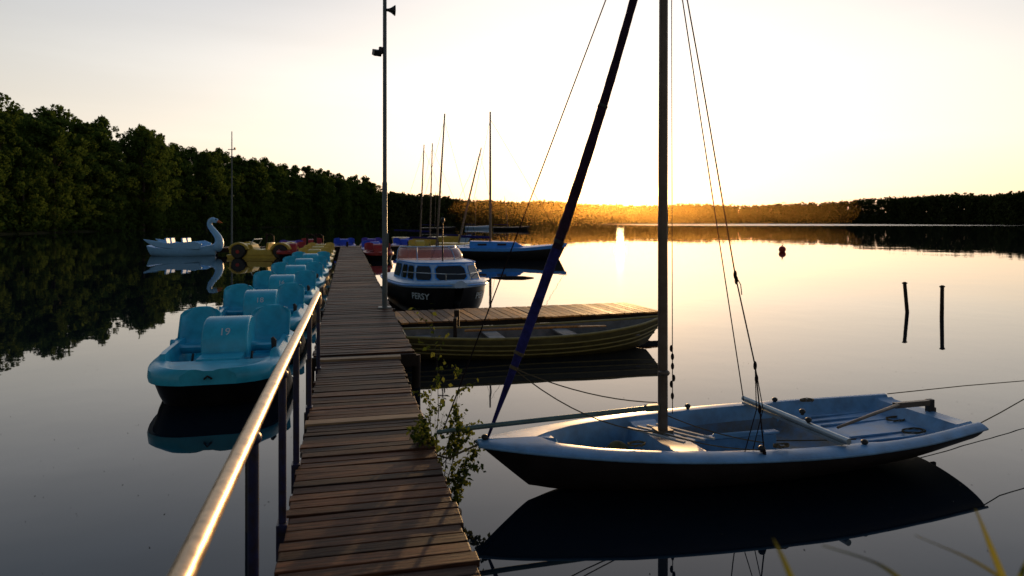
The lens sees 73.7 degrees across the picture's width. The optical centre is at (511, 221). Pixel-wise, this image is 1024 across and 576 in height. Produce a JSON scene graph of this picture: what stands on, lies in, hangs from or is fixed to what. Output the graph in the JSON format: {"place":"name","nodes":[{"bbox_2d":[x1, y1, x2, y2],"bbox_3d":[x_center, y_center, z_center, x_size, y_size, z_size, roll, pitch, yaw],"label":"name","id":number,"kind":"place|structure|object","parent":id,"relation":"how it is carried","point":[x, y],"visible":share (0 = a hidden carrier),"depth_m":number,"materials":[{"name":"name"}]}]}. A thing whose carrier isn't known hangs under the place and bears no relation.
{"place":"outdoors","nodes":[
{"label":"outdoors","id":0,"kind":"place"},
{"bbox_2d":[0,212,1008,233],"bbox_3d":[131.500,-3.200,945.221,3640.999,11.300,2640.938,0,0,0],"label":"ground","id":1,"kind":"structure","parent":0,"point":[45,231],"depth_m":274.07,"materials":[{"name":"soil"}]},
{"bbox_2d":[0,154,10,199],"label":"deciduous tree","id":2,"kind":"object","parent":1,"relation":"on","point":[2,175],"visible":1,"depth_m":106.66,"materials":[{"name":"green plant"}]},
{"bbox_2d":[0,149,10,205],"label":"deciduous tree","id":3,"kind":"object","parent":1,"relation":"on","point":[6,158],"visible":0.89,"depth_m":110.55,"materials":[{"name":"green plant"}]},
{"bbox_2d":[0,120,24,226],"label":"deciduous tree","id":4,"kind":"object","parent":1,"relation":"on","point":[11,185],"visible":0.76,"depth_m":114.46,"materials":[{"name":"green plant"}]},
{"bbox_2d":[0,92,29,201],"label":"deciduous tree","id":5,"kind":"object","parent":1,"relation":"on","point":[9,108],"visible":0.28,"depth_m":123.54,"materials":[{"name":"green plant"}]},
{"bbox_2d":[2,138,53,228],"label":"deciduous tree","id":6,"kind":"object","parent":1,"relation":"on","point":[25,162],"visible":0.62,"depth_m":120.04,"materials":[{"name":"green plant"}]},
{"bbox_2d":[8,106,52,192],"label":"deciduous tree","id":7,"kind":"object","parent":1,"relation":"on","point":[27,116],"visible":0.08,"depth_m":132.73,"materials":[{"name":"green plant"}]},
{"bbox_2d":[6,119,62,229],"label":"deciduous tree","id":8,"kind":"object","parent":1,"relation":"on","point":[35,129],"visible":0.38,"depth_m":124.68,"materials":[{"name":"green plant"}]},
{"bbox_2d":[30,109,69,181],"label":"deciduous tree","id":9,"kind":"object","parent":1,"relation":"on","point":[50,118],"visible":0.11,"depth_m":139.78,"materials":[{"name":"green plant"}]},
{"bbox_2d":[26,125,91,232],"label":"deciduous tree","id":10,"kind":"object","parent":1,"relation":"on","point":[59,134],"visible":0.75,"depth_m":128.24,"materials":[{"name":"green plant"}]},
{"bbox_2d":[31,103,94,155],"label":"deciduous tree","id":11,"kind":"object","parent":1,"relation":"on","point":[60,110],"visible":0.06,"depth_m":148.14,"materials":[{"name":"green plant"}]},
{"bbox_2d":[38,132,98,229],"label":"deciduous tree","id":12,"kind":"object","parent":1,"relation":"on","point":[71,137],"visible":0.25,"depth_m":135.92,"materials":[{"name":"green plant"}]},
{"bbox_2d":[49,133,115,229],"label":"deciduous tree","id":13,"kind":"object","parent":1,"relation":"on","point":[81,141],"visible":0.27,"depth_m":139.70,"materials":[{"name":"green plant"}]},
{"bbox_2d":[72,122,120,228],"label":"deciduous tree","id":14,"kind":"object","parent":1,"relation":"on","point":[86,133],"visible":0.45,"depth_m":144.68,"materials":[{"name":"green plant"}]},
{"bbox_2d":[87,121,109,135],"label":"deciduous tree","id":15,"kind":"object","parent":1,"relation":"on","point":[95,126],"visible":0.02,"depth_m":158.86,"materials":[{"name":"green plant"}]},
{"bbox_2d":[80,129,130,227],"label":"deciduous tree","id":16,"kind":"object","parent":1,"relation":"on","point":[120,166],"visible":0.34,"depth_m":150.83,"materials":[{"name":"green plant"}]},
{"bbox_2d":[93,114,120,138],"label":"deciduous tree","id":17,"kind":"object","parent":1,"relation":"on","point":[102,121],"visible":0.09,"depth_m":164.23,"materials":[{"name":"green plant"}]},
{"bbox_2d":[95,145,138,228],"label":"deciduous tree","id":18,"kind":"object","parent":1,"relation":"on","point":[129,183],"visible":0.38,"depth_m":153.94,"materials":[{"name":"green plant"}]},
{"bbox_2d":[105,142,146,220],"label":"deciduous tree","id":19,"kind":"object","parent":1,"relation":"on","point":[136,204],"visible":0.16,"depth_m":159.62,"materials":[{"name":"green plant"}]},
{"bbox_2d":[118,134,146,192],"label":"deciduous tree","id":20,"kind":"object","parent":1,"relation":"on","point":[123,141],"visible":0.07,"depth_m":173.92,"materials":[{"name":"green plant"}]},
{"bbox_2d":[120,123,177,229],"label":"deciduous tree","id":21,"kind":"object","parent":1,"relation":"on","point":[141,135],"visible":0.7,"depth_m":163.71,"materials":[{"name":"green plant"}]},
{"bbox_2d":[124,141,179,229],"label":"deciduous tree","id":22,"kind":"object","parent":1,"relation":"on","point":[148,191],"visible":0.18,"depth_m":169.05,"materials":[{"name":"green plant"}]},
{"bbox_2d":[127,130,181,220],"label":"deciduous tree","id":23,"kind":"object","parent":1,"relation":"on","point":[164,157],"visible":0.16,"depth_m":175.41,"materials":[{"name":"green plant"}]},
{"bbox_2d":[146,151,185,227],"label":"deciduous tree","id":24,"kind":"object","parent":1,"relation":"on","point":[170,210],"visible":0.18,"depth_m":178.76,"materials":[{"name":"green plant"}]},
{"bbox_2d":[159,143,185,225],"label":"deciduous tree","id":25,"kind":"object","parent":1,"relation":"on","point":[175,159],"visible":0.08,"depth_m":184.70,"materials":[{"name":"green plant"}]},
{"bbox_2d":[172,143,193,213],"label":"deciduous tree","id":26,"kind":"object","parent":1,"relation":"on","point":[177,148],"visible":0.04,"depth_m":198.73,"materials":[{"name":"green plant"}]},
{"bbox_2d":[168,142,199,220],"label":"deciduous tree","id":27,"kind":"object","parent":1,"relation":"on","point":[183,151],"visible":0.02,"depth_m":204.41,"materials":[{"name":"green plant"}]},
{"bbox_2d":[169,159,202,227],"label":"deciduous tree","id":28,"kind":"object","parent":1,"relation":"on","point":[187,188],"visible":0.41,"depth_m":188.26,"materials":[{"name":"green plant"}]},
{"bbox_2d":[180,160,207,225],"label":"deciduous tree","id":29,"kind":"object","parent":1,"relation":"on","point":[195,170],"visible":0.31,"depth_m":194.06,"materials":[{"name":"green plant"}]},
{"bbox_2d":[186,146,217,201],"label":"deciduous tree","id":30,"kind":"object","parent":1,"relation":"on","point":[194,152],"visible":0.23,"depth_m":209.07,"materials":[{"name":"green plant"}]},
{"bbox_2d":[191,151,228,228],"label":"deciduous tree","id":31,"kind":"object","parent":1,"relation":"on","point":[207,159],"visible":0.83,"depth_m":198.08,"materials":[{"name":"green plant"}]},
{"bbox_2d":[195,151,230,226],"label":"deciduous tree","id":32,"kind":"object","parent":1,"relation":"on","point":[222,208],"visible":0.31,"depth_m":205.74,"materials":[{"name":"green plant"}]},
{"bbox_2d":[194,152,240,225],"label":"deciduous tree","id":33,"kind":"object","parent":1,"relation":"on","point":[235,183],"visible":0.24,"depth_m":209.77,"materials":[{"name":"green plant"}]},
{"bbox_2d":[213,147,239,204],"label":"deciduous tree","id":34,"kind":"object","parent":1,"relation":"on","point":[226,157],"visible":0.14,"depth_m":229.00,"materials":[{"name":"green plant"}]},
{"bbox_2d":[219,167,246,226],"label":"deciduous tree","id":35,"kind":"object","parent":1,"relation":"on","point":[235,215],"visible":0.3,"depth_m":218.88,"materials":[{"name":"green plant"}]},
{"bbox_2d":[222,162,250,225],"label":"deciduous tree","id":36,"kind":"object","parent":1,"relation":"on","point":[235,168],"visible":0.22,"depth_m":224.53,"materials":[{"name":"green plant"}]},
{"bbox_2d":[234,157,261,224],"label":"deciduous tree","id":37,"kind":"object","parent":1,"relation":"on","point":[243,167],"visible":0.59,"depth_m":230.83,"materials":[{"name":"green plant"}]},
{"bbox_2d":[244,156,272,225],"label":"deciduous tree","id":38,"kind":"object","parent":1,"relation":"on","point":[253,164],"visible":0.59,"depth_m":235.40,"materials":[{"name":"green plant"}]},
{"bbox_2d":[248,162,270,225],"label":"deciduous tree","id":39,"kind":"object","parent":1,"relation":"on","point":[262,198],"visible":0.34,"depth_m":238.16,"materials":[{"name":"green plant"}]},
{"bbox_2d":[254,167,276,225],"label":"deciduous tree","id":40,"kind":"object","parent":1,"relation":"on","point":[270,200],"visible":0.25,"depth_m":243.57,"materials":[{"name":"green plant"}]},
{"bbox_2d":[257,157,280,198],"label":"deciduous tree","id":41,"kind":"object","parent":1,"relation":"on","point":[267,164],"visible":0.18,"depth_m":260.82,"materials":[{"name":"green plant"}]},
{"bbox_2d":[266,175,284,226],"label":"deciduous tree","id":42,"kind":"object","parent":1,"relation":"on","point":[276,202],"visible":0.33,"depth_m":250.14,"materials":[{"name":"green plant"}]},
{"bbox_2d":[267,168,292,225],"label":"deciduous tree","id":43,"kind":"object","parent":1,"relation":"on","point":[275,174],"visible":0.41,"depth_m":254.70,"materials":[{"name":"green plant"}]},
{"bbox_2d":[286,176,305,225],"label":"deciduous tree","id":44,"kind":"object","parent":1,"relation":"on","point":[293,179],"visible":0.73,"depth_m":268.92,"materials":[{"name":"green plant"}]},
{"bbox_2d":[284,178,310,223],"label":"deciduous tree","id":45,"kind":"object","parent":1,"relation":"on","point":[307,201],"visible":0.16,"depth_m":274.30,"materials":[{"name":"green plant"}]},
{"bbox_2d":[289,164,310,197],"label":"deciduous tree","id":46,"kind":"object","parent":1,"relation":"on","point":[295,169],"visible":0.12,"depth_m":285.89,"materials":[{"name":"green plant"}]},
{"bbox_2d":[295,174,311,220],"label":"deciduous tree","id":47,"kind":"object","parent":1,"relation":"on","point":[303,182],"visible":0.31,"depth_m":280.48,"materials":[{"name":"green plant"}]},
{"bbox_2d":[299,165,316,208],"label":"deciduous tree","id":48,"kind":"object","parent":1,"relation":"on","point":[307,170],"visible":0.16,"depth_m":296.35,"materials":[{"name":"green plant"}]},
{"bbox_2d":[314,173,341,225],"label":"deciduous tree","id":49,"kind":"object","parent":1,"relation":"on","point":[332,190],"visible":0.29,"depth_m":300.78,"materials":[{"name":"green plant"}]},
{"bbox_2d":[348,181,364,224],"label":"deciduous tree","id":50,"kind":"object","parent":1,"relation":"on","point":[360,196],"visible":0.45,"depth_m":333.24,"materials":[{"name":"green plant"}]},
{"bbox_2d":[355,184,369,223],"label":"deciduous tree","id":51,"kind":"object","parent":1,"relation":"on","point":[360,187],"visible":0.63,"depth_m":341.21,"materials":[{"name":"green plant"}]},
{"bbox_2d":[356,182,374,220],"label":"deciduous tree","id":52,"kind":"object","parent":1,"relation":"on","point":[364,184],"visible":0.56,"depth_m":344.87,"materials":[{"name":"green plant"}]},
{"bbox_2d":[363,184,377,221],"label":"deciduous tree","id":53,"kind":"object","parent":1,"relation":"on","point":[369,204],"visible":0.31,"depth_m":348.23,"materials":[{"name":"green plant"}]},
{"bbox_2d":[366,181,387,223],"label":"deciduous tree","id":54,"kind":"object","parent":1,"relation":"on","point":[373,193],"visible":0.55,"depth_m":353.30,"materials":[{"name":"green plant"}]},
{"bbox_2d":[375,191,1023,224],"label":"wood","id":55,"kind":"object","parent":1,"relation":"on","point":[999,208],"visible":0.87,"depth_m":574.01,"materials":[{"name":"green plant"}]},
{"bbox_2d":[0,223,1023,575],"bbox_3d":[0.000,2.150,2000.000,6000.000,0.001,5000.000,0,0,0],"label":"lake water","id":56,"kind":"structure","parent":0,"point":[118,475],"depth_m":8.62,"materials":[{"name":"black liquid"}]},
{"bbox_2d":[143,217,223,255],"bbox_3d":[-20.402,1.030,42.805,4.545,2.539,1.720,0,0,-3],"label":"swan pedal boat","id":57,"kind":"object","parent":56,"relation":"on","point":[168,247],"visible":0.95,"depth_m":42.17,"materials":[{"name":"white paint"}]},
{"bbox_2d":[147,304,293,405],"bbox_3d":[-3.810,1.735,9.239,1.645,1.030,3.151,0,0,-13],"label":"pedal boat","id":58,"kind":"object","parent":56,"relation":"on","point":[209,355],"visible":0.9,"depth_m":8.54,"materials":[{"name":"teal plastic"}]},
{"bbox_2d":[228,131,235,243],"bbox_3d":[-18.550,-1.400,45.200,0.500,9.100,0.140,0,0,0],"label":"flag pole","id":59,"kind":"object","parent":56,"relation":"in","point":[231,149],"visible":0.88,"depth_m":45.17,"materials":[{"name":"metal"}]},
{"bbox_2d":[245,460,246,532],"bbox_3d":[-1.820,2.195,4.740,0.075,1.511,0.075,0,0,0],"label":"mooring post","id":60,"kind":"object","parent":56,"relation":"in","point":[246,496],"depth_m":4.71,"materials":[{"name":"metal"}]},
{"bbox_2d":[227,238,298,257],"bbox_3d":[-14.600,1.634,40.300,4.046,1.213,1.700,0,0,4],"label":"car shaped pedal boat","id":61,"kind":"object","parent":56,"relation":"on","point":[252,249],"visible":0.81,"depth_m":39.59,"materials":[{"name":"yellow plastic"}]},
{"bbox_2d":[219,283,307,331],"bbox_3d":[-4.678,1.735,12.784,1.645,1.030,3.151,0,0,-15],"label":"pedal boat","id":62,"kind":"object","parent":56,"relation":"on","point":[242,299],"visible":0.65,"depth_m":12.99,"materials":[{"name":"teal plastic"}]},
{"bbox_2d":[253,270,319,304],"bbox_3d":[-5.480,1.735,16.345,1.645,1.030,3.151,0,0,-13],"label":"pedal boat","id":63,"kind":"object","parent":56,"relation":"on","point":[266,279],"visible":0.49,"depth_m":16.69,"materials":[{"name":"teal plastic"}]},
{"bbox_2d":[276,242,305,258],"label":"pedal boat","id":64,"kind":"object","parent":56,"relation":"on","point":[286,253],"visible":0.58,"depth_m":39.20,"materials":[{"name":"red plastic"}]},
{"bbox_2d":[271,261,325,292],"bbox_3d":[-6.295,1.735,19.903,1.645,1.030,3.151,0,0,-14],"label":"pedal boat","id":65,"kind":"object","parent":56,"relation":"on","point":[281,268],"visible":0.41,"depth_m":20.27,"materials":[{"name":"teal plastic"}]},
{"bbox_2d":[283,256,328,277],"bbox_3d":[-7.138,1.735,23.454,1.645,1.030,3.151,0,0,-15],"label":"pedal boat","id":66,"kind":"object","parent":56,"relation":"on","point":[292,260],"visible":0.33,"depth_m":23.86,"materials":[{"name":"teal plastic"}]},
{"bbox_2d":[292,251,331,271],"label":"pedal boat","id":67,"kind":"object","parent":56,"relation":"on","point":[299,254],"visible":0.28,"depth_m":27.46,"materials":[{"name":"teal plastic"}]},
{"bbox_2d":[299,247,332,262],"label":"pedal boat","id":68,"kind":"object","parent":56,"relation":"on","point":[306,250],"visible":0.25,"depth_m":31.72,"materials":[{"name":"yellow plastic"}]},
{"bbox_2d":[304,245,334,257],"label":"pedal boat","id":69,"kind":"object","parent":56,"relation":"on","point":[319,247],"visible":0.19,"depth_m":35.32,"materials":[{"name":"yellow plastic"}]},
{"bbox_2d":[216,241,448,254],"bbox_3d":[-11.565,2.250,45.558,16.225,1.800,1.600,0,0,-14],"label":"cross dock","id":70,"kind":"object","parent":56,"relation":"in","point":[337,248],"visible":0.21,"depth_m":45.12,"materials":[{"name":"brown wood"}]},
{"bbox_2d":[334,238,355,251],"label":"pedal boat","id":71,"kind":"object","parent":56,"relation":"on","point":[342,242],"visible":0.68,"depth_m":49.56,"materials":[{"name":"blue plastic"}]},
{"bbox_2d":[363,243,393,260],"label":"pedal boat","id":72,"kind":"object","parent":56,"relation":"on","point":[372,251],"visible":0.67,"depth_m":37.77,"materials":[{"name":"red plastic"}]},
{"bbox_2d":[391,238,410,244],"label":"pedal boat","id":73,"kind":"object","parent":56,"relation":"on","point":[397,241],"visible":0.4,"depth_m":49.86,"materials":[{"name":"blue plastic"}]},
{"bbox_2d":[412,354,419,387],"bbox_3d":[-1.242,2.440,8.856,0.110,1.420,0.110,0,0,0],"label":"pier piling","id":74,"kind":"object","parent":56,"relation":"in","point":[416,376],"visible":0.31,"depth_m":8.81,"materials":[{"name":"brown wood"}]},
{"bbox_2d":[408,239,430,245],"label":"pedal boat","id":75,"kind":"object","parent":56,"relation":"on","point":[413,242],"visible":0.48,"depth_m":45.75,"materials":[{"name":"yellow plastic"}]},
{"bbox_2d":[392,145,458,244],"bbox_3d":[-7.511,-2.226,60.252,6.000,9.052,2.002,0,0,-5],"label":"moored sailboat","id":76,"kind":"object","parent":56,"relation":"on","point":[451,239],"visible":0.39,"depth_m":60.14,"materials":[{"name":"plastic"}]},
{"bbox_2d":[380,217,487,310],"bbox_3d":[-2.008,1.160,17.355,2.239,2.520,4.980,0,0,-21],"label":"cabin motorboat","id":77,"kind":"object","parent":56,"relation":"on","point":[442,277],"visible":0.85,"depth_m":15.85,"materials":[{"name":"white paint"}]},
{"bbox_2d":[416,266,430,279],"bbox_3d":[-2.034,1.192,15.730,0.472,0.303,0.185,0,0,26],"label":"window","id":78,"kind":"structure","parent":77,"relation":"in","point":[422,269],"depth_m":15.73,"materials":[{"name":"black glass"}]},
{"bbox_2d":[436,266,466,279],"bbox_3d":[-1.414,1.191,15.773,0.718,0.303,0.237,0,0,-21],"label":"window","id":79,"kind":"structure","parent":77,"relation":"in","point":[444,270],"depth_m":15.77,"materials":[{"name":"black glass"}]},
{"bbox_2d":[468,265,478,278],"bbox_3d":[-0.919,1.193,16.148,0.185,0.303,0.472,0,0,23],"label":"window","id":80,"kind":"structure","parent":77,"relation":"in","point":[472,268],"depth_m":16.15,"materials":[{"name":"clear glass"}]},
{"bbox_2d":[421,193,455,230],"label":"moored sailboat","id":81,"kind":"object","parent":56,"relation":"on","point":[440,229],"visible":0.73,"depth_m":149.20,"materials":[{"name":"metal"}]},
{"bbox_2d":[408,143,469,242],"bbox_3d":[-6.763,-2.476,63.614,6.000,9.551,2.002,0,0,-12],"label":"moored sailboat","id":82,"kind":"object","parent":56,"relation":"on","point":[461,240],"visible":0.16,"depth_m":63.42,"materials":[{"name":"white paint"}]},
{"bbox_2d":[409,114,476,247],"bbox_3d":[-4.600,-2.476,45.990,4.800,9.553,1.606,0,0,0],"label":"moored sailboat","id":83,"kind":"object","parent":56,"relation":"on","point":[438,215],"visible":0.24,"depth_m":45.95,"materials":[{"name":"white plastic"}]},
{"bbox_2d":[406,303,485,504],"bbox_3d":[-0.502,1.400,5.250,0.680,1.505,0.888,0,0,0],"label":"birch sapling","id":84,"kind":"object","parent":56,"relation":"in","point":[456,443],"visible":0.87,"depth_m":5.28,"materials":[{"name":"green plant"}]},
{"bbox_2d":[453,310,459,337],"bbox_3d":[-0.950,1.950,11.590,0.090,0.850,0.420,0,0,0],"label":"mooring post","id":85,"kind":"object","parent":56,"relation":"in","point":[456,320],"visible":0.6,"depth_m":11.38,"materials":[{"name":"brown wood"}]},
{"bbox_2d":[435,148,499,244],"bbox_3d":[-3.235,-1.580,50.407,4.800,7.761,1.606,0,0,-10],"label":"moored sailboat","id":86,"kind":"object","parent":56,"relation":"on","point":[458,243],"visible":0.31,"depth_m":50.31,"materials":[{"name":"white plastic"}]},
{"bbox_2d":[465,205,488,228],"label":"moored sailboat","id":87,"kind":"object","parent":56,"relation":"on","point":[478,227],"visible":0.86,"depth_m":190.04,"materials":[{"name":"white paint"}]},
{"bbox_2d":[493,196,529,229],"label":"moored sailboat","id":88,"kind":"object","parent":56,"relation":"on","point":[513,228],"visible":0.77,"depth_m":164.18,"materials":[{"name":"metal"}]},
{"bbox_2d":[458,112,566,259],"bbox_3d":[0.049,-1.950,38.697,6.100,8.500,2.188,0,0,-2],"label":"moored sailboat","id":89,"kind":"object","parent":56,"relation":"on","point":[490,249],"visible":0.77,"depth_m":38.02,"materials":[{"name":"blue paint"}]},
{"bbox_2d":[395,302,657,327],"bbox_3d":[0.299,2.009,13.584,5.208,0.442,1.639,0,0,-17],"label":"floating dock","id":90,"kind":"object","parent":56,"relation":"on","point":[516,315],"visible":0.85,"depth_m":13.25,"materials":[{"name":"brown wood"}]},
{"bbox_2d":[403,315,657,359],"bbox_3d":[0.463,1.935,11.294,4.524,0.635,1.359,0,0,-14],"label":"rowing boat","id":91,"kind":"object","parent":56,"relation":"on","point":[567,338],"visible":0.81,"depth_m":10.97,"materials":[{"name":"green paint"}]},
{"bbox_2d":[436,0,988,489],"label":"sailing dinghy","id":92,"kind":"object","parent":56,"relation":"on","point":[658,444],"visible":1,"depth_m":5.59,"materials":[{"name":"paint"}]},
{"bbox_2d":[887,380,1023,393],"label":"mooring rope","id":93,"kind":"object","parent":92,"relation":"attached to","point":[954,386],"visible":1,"depth_m":7.47,"materials":[{"name":"fabric"}]},
{"bbox_2d":[773,538,793,575],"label":"reed blade","id":94,"kind":"object","parent":56,"relation":"on","point":[786,566],"visible":1,"depth_m":1.00,"materials":[{"name":"yellow plant"}]},
{"bbox_2d":[822,545,898,575],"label":"reed blade","id":95,"kind":"object","parent":56,"relation":"on","point":[890,571],"visible":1,"depth_m":1.00,"materials":[{"name":"yellow plant"}]},
{"bbox_2d":[902,282,908,312],"bbox_3d":[9.320,2.192,16.100,0.230,1.524,0.090,0,0,0],"label":"wooden stake","id":96,"kind":"object","parent":56,"relation":"in","point":[906,304],"visible":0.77,"depth_m":16.07,"materials":[{"name":"brown wood"}]},
{"bbox_2d":[939,285,944,317],"bbox_3d":[9.605,2.190,15.250,0.120,1.521,0.090,0,0,0],"label":"wooden stake","id":97,"kind":"object","parent":56,"relation":"in","point":[942,301],"visible":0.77,"depth_m":15.22,"materials":[{"name":"brown wood"}]},
{"bbox_2d":[915,535,1000,575],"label":"reed blade","id":98,"kind":"object","parent":56,"relation":"on","point":[994,573],"visible":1,"depth_m":1.05,"materials":[{"name":"yellow plant"}]},
{"bbox_2d":[975,510,1005,575],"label":"reed blade","id":99,"kind":"object","parent":56,"relation":"on","point":[997,563],"visible":0.96,"depth_m":1.10,"materials":[{"name":"yellow plant"}]},
{"bbox_2d":[0,0,1023,210],"label":"sky","id":100,"kind":"structure","parent":0,"point":[817,101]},
{"bbox_3d":[-0.720,2.450,1.575,0.110,1.400,0.110,0,0,0],"label":"pier piling","id":101,"kind":"object","parent":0,"visible":0},
{"bbox_2d":[274,247,480,575],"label":"wooden pier","id":102,"kind":"structure","parent":101,"relation":"on","point":[371,495],"depth_m":4.69,"materials":[{"name":"brown wood"}]},
{"bbox_2d":[167,291,320,575],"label":"pier railing","id":103,"kind":"object","parent":102,"relation":"attached to","point":[191,553],"visible":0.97,"depth_m":2.69,"materials":[{"name":"metal"}]},
{"bbox_2d":[372,0,395,308],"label":"loudspeaker pole","id":104,"kind":"object","parent":102,"relation":"on","point":[379,53],"visible":0.99,"depth_m":13.06,"materials":[{"name":"metal"}]},
{"bbox_2d":[437,444,477,458],"bbox_3d":[-0.431,1.750,5.161,0.399,0.054,0.079,0,0,-27],"label":"mooring rope","id":105,"kind":"object","parent":102,"relation":"attached to","point":[460,452],"visible":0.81,"depth_m":5.16,"materials":[{"name":"black fabric"}]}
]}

